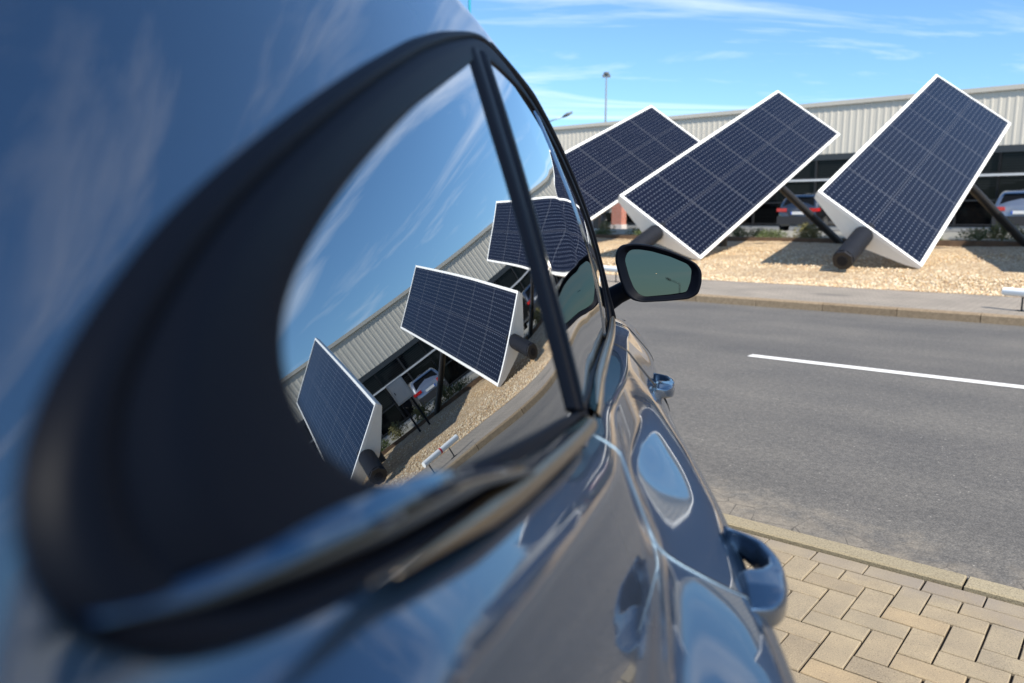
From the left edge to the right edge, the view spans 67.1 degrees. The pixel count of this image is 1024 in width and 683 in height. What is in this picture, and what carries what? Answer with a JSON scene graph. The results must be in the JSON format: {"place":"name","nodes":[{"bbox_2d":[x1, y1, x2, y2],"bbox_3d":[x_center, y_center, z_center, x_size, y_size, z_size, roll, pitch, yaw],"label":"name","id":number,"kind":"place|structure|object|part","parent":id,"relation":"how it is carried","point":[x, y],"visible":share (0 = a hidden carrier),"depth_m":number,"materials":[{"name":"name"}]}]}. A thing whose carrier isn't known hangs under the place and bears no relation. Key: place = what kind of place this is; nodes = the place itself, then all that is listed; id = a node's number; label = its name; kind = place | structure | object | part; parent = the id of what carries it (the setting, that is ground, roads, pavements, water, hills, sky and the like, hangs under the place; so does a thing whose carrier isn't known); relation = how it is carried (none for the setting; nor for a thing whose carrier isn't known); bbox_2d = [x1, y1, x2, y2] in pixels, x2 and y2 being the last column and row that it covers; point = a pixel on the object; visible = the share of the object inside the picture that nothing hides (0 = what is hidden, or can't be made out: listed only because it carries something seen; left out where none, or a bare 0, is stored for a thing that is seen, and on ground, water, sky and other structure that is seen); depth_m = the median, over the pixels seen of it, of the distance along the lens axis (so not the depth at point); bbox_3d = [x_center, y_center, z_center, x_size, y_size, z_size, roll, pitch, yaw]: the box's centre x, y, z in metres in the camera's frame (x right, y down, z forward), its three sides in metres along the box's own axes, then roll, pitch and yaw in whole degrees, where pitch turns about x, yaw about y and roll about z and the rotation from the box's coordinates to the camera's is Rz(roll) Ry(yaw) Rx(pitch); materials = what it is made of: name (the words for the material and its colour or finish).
{"place":"outdoors","nodes":[
{"label":"outdoors","id":0,"kind":"place"},
{"bbox_2d":[593,215,600,228],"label":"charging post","id":1,"kind":"object","parent":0,"point":[596,221],"visible":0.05,"depth_m":41.33,"materials":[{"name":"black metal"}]},
{"bbox_2d":[460,0,1023,126],"label":"sky","id":2,"kind":"structure","parent":0,"point":[675,57],"materials":[{"name":"blue"}]},
{"bbox_2d":[553,84,1023,231],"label":"industrial hall","id":3,"kind":"structure","parent":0,"point":[857,125],"depth_m":37.96,"materials":[{"name":"metal"}]},
{"bbox_2d":[604,207,626,223],"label":"window","id":4,"kind":"structure","parent":3,"relation":"in","point":[609,215],"depth_m":47.53,"materials":[{"name":"black glass"}]},
{"bbox_2d":[611,203,626,228],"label":"brick pillar","id":5,"kind":"structure","parent":3,"relation":"attached to","point":[618,221],"depth_m":41.81,"materials":[{"name":"red brick"}]},
{"bbox_2d":[626,214,634,223],"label":"window","id":6,"kind":"structure","parent":3,"relation":"in","point":[628,220],"depth_m":46.65,"materials":[{"name":"black glass"}]},
{"bbox_2d":[740,184,785,224],"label":"window","id":7,"kind":"structure","parent":3,"relation":"in","point":[766,214],"depth_m":41.19,"materials":[{"name":"black glass"}]},
{"bbox_2d":[785,159,849,197],"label":"window","id":8,"kind":"structure","parent":3,"relation":"in","point":[826,169],"depth_m":39.43,"materials":[{"name":"black glass"}]},
{"bbox_2d":[947,152,1001,226],"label":"window","id":9,"kind":"structure","parent":3,"relation":"in","point":[970,213],"depth_m":34.94,"materials":[{"name":"black glass"}]},
{"bbox_2d":[998,152,1023,196],"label":"window","id":10,"kind":"structure","parent":3,"relation":"in","point":[1012,162],"depth_m":34.07,"materials":[{"name":"black glass"}]},
{"bbox_2d":[597,234,1016,241],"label":"planting soil","id":11,"kind":"structure","parent":0,"point":[845,238],"depth_m":26.35,"materials":[{"name":"brown soil"}]},
{"bbox_2d":[595,229,610,234],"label":"shrub","id":12,"kind":"object","parent":11,"relation":"on","point":[604,232],"visible":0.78,"depth_m":31.91,"materials":[{"name":"green plant"}]},
{"bbox_2d":[596,221,615,233],"bbox_3d":[4.054,-5.043,34.094,0.932,0.641,0.908,9,13,44],"label":"shrub","id":13,"kind":"object","parent":11,"relation":"on","point":[607,227],"visible":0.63,"depth_m":34.00,"materials":[{"name":"green plant"}]},
{"bbox_2d":[625,227,639,234],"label":"shrub","id":14,"kind":"object","parent":11,"relation":"on","point":[632,231],"visible":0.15,"depth_m":32.48,"materials":[{"name":"green plant"}]},
{"bbox_2d":[626,229,641,234],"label":"shrub","id":15,"kind":"object","parent":11,"relation":"on","point":[637,232],"visible":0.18,"depth_m":31.60,"materials":[{"name":"green plant"}]},
{"bbox_2d":[728,226,750,236],"bbox_3d":[8.645,-4.178,29.285,1.031,0.509,1.000,-1,9,-6],"label":"shrub","id":16,"kind":"object","parent":11,"relation":"on","point":[736,232],"visible":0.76,"depth_m":29.22,"materials":[{"name":"green plant"}]},
{"bbox_2d":[741,228,767,236],"bbox_3d":[9.161,-4.071,28.880,1.258,0.410,1.304,8,12,41],"label":"shrub","id":17,"kind":"object","parent":11,"relation":"on","point":[753,233],"visible":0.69,"depth_m":28.84,"materials":[{"name":"green plant"}]},
{"bbox_2d":[756,229,789,237],"bbox_3d":[9.219,-3.838,27.507,1.127,0.383,1.168,0,9,0],"label":"shrub","id":18,"kind":"object","parent":11,"relation":"on","point":[773,233],"visible":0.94,"depth_m":27.38,"materials":[{"name":"green plant"}]},
{"bbox_2d":[792,222,818,237],"bbox_3d":[10.201,-3.832,26.660,0.888,0.611,0.864,8,12,42],"label":"shrub","id":19,"kind":"object","parent":11,"relation":"on","point":[804,230],"visible":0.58,"depth_m":26.63,"materials":[{"name":"green plant"}]},
{"bbox_2d":[800,223,826,237],"bbox_3d":[10.146,-3.750,26.191,0.906,0.597,0.930,1,9,4],"label":"shrub","id":20,"kind":"object","parent":11,"relation":"on","point":[815,229],"visible":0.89,"depth_m":26.05,"materials":[{"name":"green plant"}]},
{"bbox_2d":[955,226,1000,239],"bbox_3d":[15.359,-3.516,25.200,1.349,0.493,1.398,1,9,6],"label":"shrub","id":21,"kind":"object","parent":11,"relation":"on","point":[979,234],"visible":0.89,"depth_m":25.13,"materials":[{"name":"green plant"}]},
{"bbox_2d":[989,218,1018,240],"bbox_3d":[15.748,-3.594,24.650,0.929,0.782,0.905,6,11,32],"label":"shrub","id":22,"kind":"object","parent":11,"relation":"on","point":[999,232],"visible":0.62,"depth_m":24.63,"materials":[{"name":"green plant"}]},
{"bbox_2d":[1004,228,1023,240],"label":"shrub","id":23,"kind":"object","parent":11,"relation":"on","point":[1020,230],"visible":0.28,"depth_m":23.87,"materials":[{"name":"green plant"}]},
{"bbox_2d":[627,228,987,232],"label":"car park","id":24,"kind":"structure","parent":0,"point":[838,230],"depth_m":37.14,"materials":[{"name":"grey asphalt"}]},
{"bbox_2d":[550,112,572,121],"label":"street lamp","id":25,"kind":"object","parent":24,"relation":"on","point":[566,114],"visible":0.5,"depth_m":55.59,"materials":[{"name":"metal"}]},
{"bbox_2d":[601,208,611,227],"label":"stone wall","id":26,"kind":"structure","parent":24,"relation":"on","point":[603,217],"depth_m":43.57,"materials":[{"name":"grey stone"}]},
{"bbox_2d":[594,229,1014,240],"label":"pale kerb","id":27,"kind":"structure","parent":24,"relation":"on","point":[950,236],"depth_m":28.68,"materials":[{"name":"concrete"}]},
{"bbox_2d":[777,193,839,230],"bbox_3d":[13.381,-5.694,34.137,1.890,1.662,4.610,7,12,39],"label":"parked suv","id":28,"kind":"object","parent":24,"relation":"on","point":[790,214],"visible":0.4,"depth_m":32.55,"materials":[{"name":"paint"}]},
{"bbox_3d":[12.126,-5.872,32.573,1.320,0.430,0.285,7,12,39],"label":"rear window","id":29,"kind":"part","parent":28,"relation":"part of","materials":[{"name":"black glass"}]},
{"bbox_2d":[990,189,1023,232],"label":"parked suv","id":30,"kind":"object","parent":24,"relation":"on","point":[1009,204],"visible":0.52,"depth_m":27.72,"materials":[{"name":"paint"}]},
{"bbox_3d":[18.214,-5.072,27.601,1.320,0.430,0.285,7,12,39],"label":"rear window","id":31,"kind":"part","parent":30,"relation":"part of","materials":[{"name":"black glass"}]},
{"bbox_2d":[606,274,1023,315],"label":"pavement","id":32,"kind":"structure","parent":0,"point":[957,302],"depth_m":12.16,"materials":[{"name":"grey concrete"}]},
{"bbox_2d":[603,265,618,281],"bbox_3d":[2.146,-1.262,14.660,0.137,0.296,1.376,-6,11,-31],"label":"barrier bar","id":33,"kind":"object","parent":32,"relation":"on","point":[611,268],"visible":0.24,"depth_m":14.90,"materials":[{"name":"white metal"}]},
{"bbox_2d":[1002,287,1023,310],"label":"barrier bar","id":34,"kind":"object","parent":32,"relation":"on","point":[1008,291],"visible":1,"depth_m":10.30,"materials":[{"name":"white metal"}]},
{"bbox_2d":[614,299,1023,589],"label":"road","id":35,"kind":"structure","parent":0,"point":[924,470],"depth_m":5.12,"materials":[{"name":"grey asphalt"}]},
{"bbox_2d":[749,354,1023,388],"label":"lane marking","id":36,"kind":"object","parent":35,"relation":"on","point":[901,372],"visible":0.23,"depth_m":6.78,"materials":[{"name":"paint"}]},
{"bbox_2d":[744,532,1023,682],"bbox_3d":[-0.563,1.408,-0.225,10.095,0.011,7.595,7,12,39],"label":"parking paving","id":37,"kind":"structure","parent":0,"point":[997,661],"depth_m":2.57,"materials":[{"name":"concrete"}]},
{"bbox_2d":[0,0,795,682],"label":"parked car","id":38,"kind":"object","parent":37,"relation":"on","point":[326,356],"visible":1,"depth_m":0.34,"materials":[{"name":"blue paint"}]},
{"bbox_3d":[0.057,-0.183,1.297,0.201,0.600,2.306,1,9,8],"label":"window frame","id":39,"kind":"part","parent":38,"relation":"part of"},
{"bbox_3d":[-0.029,-0.088,0.658,0.160,0.466,0.755,1,9,8],"label":"side window","id":40,"kind":"part","parent":38,"relation":"part of","materials":[{"name":"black glass"}]},
{"bbox_3d":[0.123,-0.234,1.704,0.176,0.568,1.380,1,9,8],"label":"side window","id":41,"kind":"part","parent":38,"relation":"part of","materials":[{"name":"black glass"}]},
{"label":"ground","id":42,"kind":"structure","parent":0,"visible":0},
{"bbox_2d":[602,72,610,121],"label":"light mast","id":43,"kind":"object","parent":42,"relation":"on","point":[606,74],"visible":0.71,"depth_m":79.69,"materials":[{"name":"grey metal"}]},
{"bbox_2d":[596,238,1023,296],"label":"gravel","id":44,"kind":"structure","parent":42,"relation":"on","point":[774,271],"depth_m":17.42,"materials":[{"name":"beige gravel"}]},
{"bbox_2d":[468,0,470,12],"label":"flag pole","id":45,"kind":"object","parent":44,"relation":"on","point":[469,5],"visible":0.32,"depth_m":32.05,"materials":[{"name":"metal"}]},
{"bbox_2d":[565,105,699,220],"bbox_3d":[3.515,-5.946,26.359,3.718,5.556,12.151,7,12,39],"label":"solar array","id":46,"kind":"object","parent":44,"relation":"on","point":[610,165],"visible":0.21,"depth_m":28.16,"materials":[{"name":"glass"}]},
{"bbox_2d":[618,90,843,260],"bbox_3d":[7.360,-5.356,22.691,3.718,5.556,12.151,7,12,39],"label":"solar array","id":47,"kind":"object","parent":44,"relation":"on","point":[700,200],"visible":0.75,"depth_m":22.59,"materials":[{"name":"glass"}]},
{"bbox_2d":[595,234,1020,246],"bbox_3d":[8.900,-3.420,26.236,100.000,0.220,0.120,7,12,39],"label":"timber edging","id":48,"kind":"object","parent":44,"relation":"on","point":[953,243],"visible":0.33,"depth_m":25.19,"materials":[{"name":"brown wood"}]},
{"bbox_2d":[814,74,1023,269],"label":"solar array","id":49,"kind":"object","parent":44,"relation":"on","point":[899,186],"visible":1,"depth_m":19.17,"materials":[{"name":"glass"}]},
{"bbox_2d":[681,294,1023,325],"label":"kerb","id":50,"kind":"structure","parent":42,"relation":"on","point":[992,318],"depth_m":10.86,"materials":[{"name":"concrete"}]},
{"bbox_2d":[723,513,1023,606],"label":"kerb","id":51,"kind":"structure","parent":42,"relation":"on","point":[996,591],"depth_m":3.05,"materials":[{"name":"concrete"}]}
]}

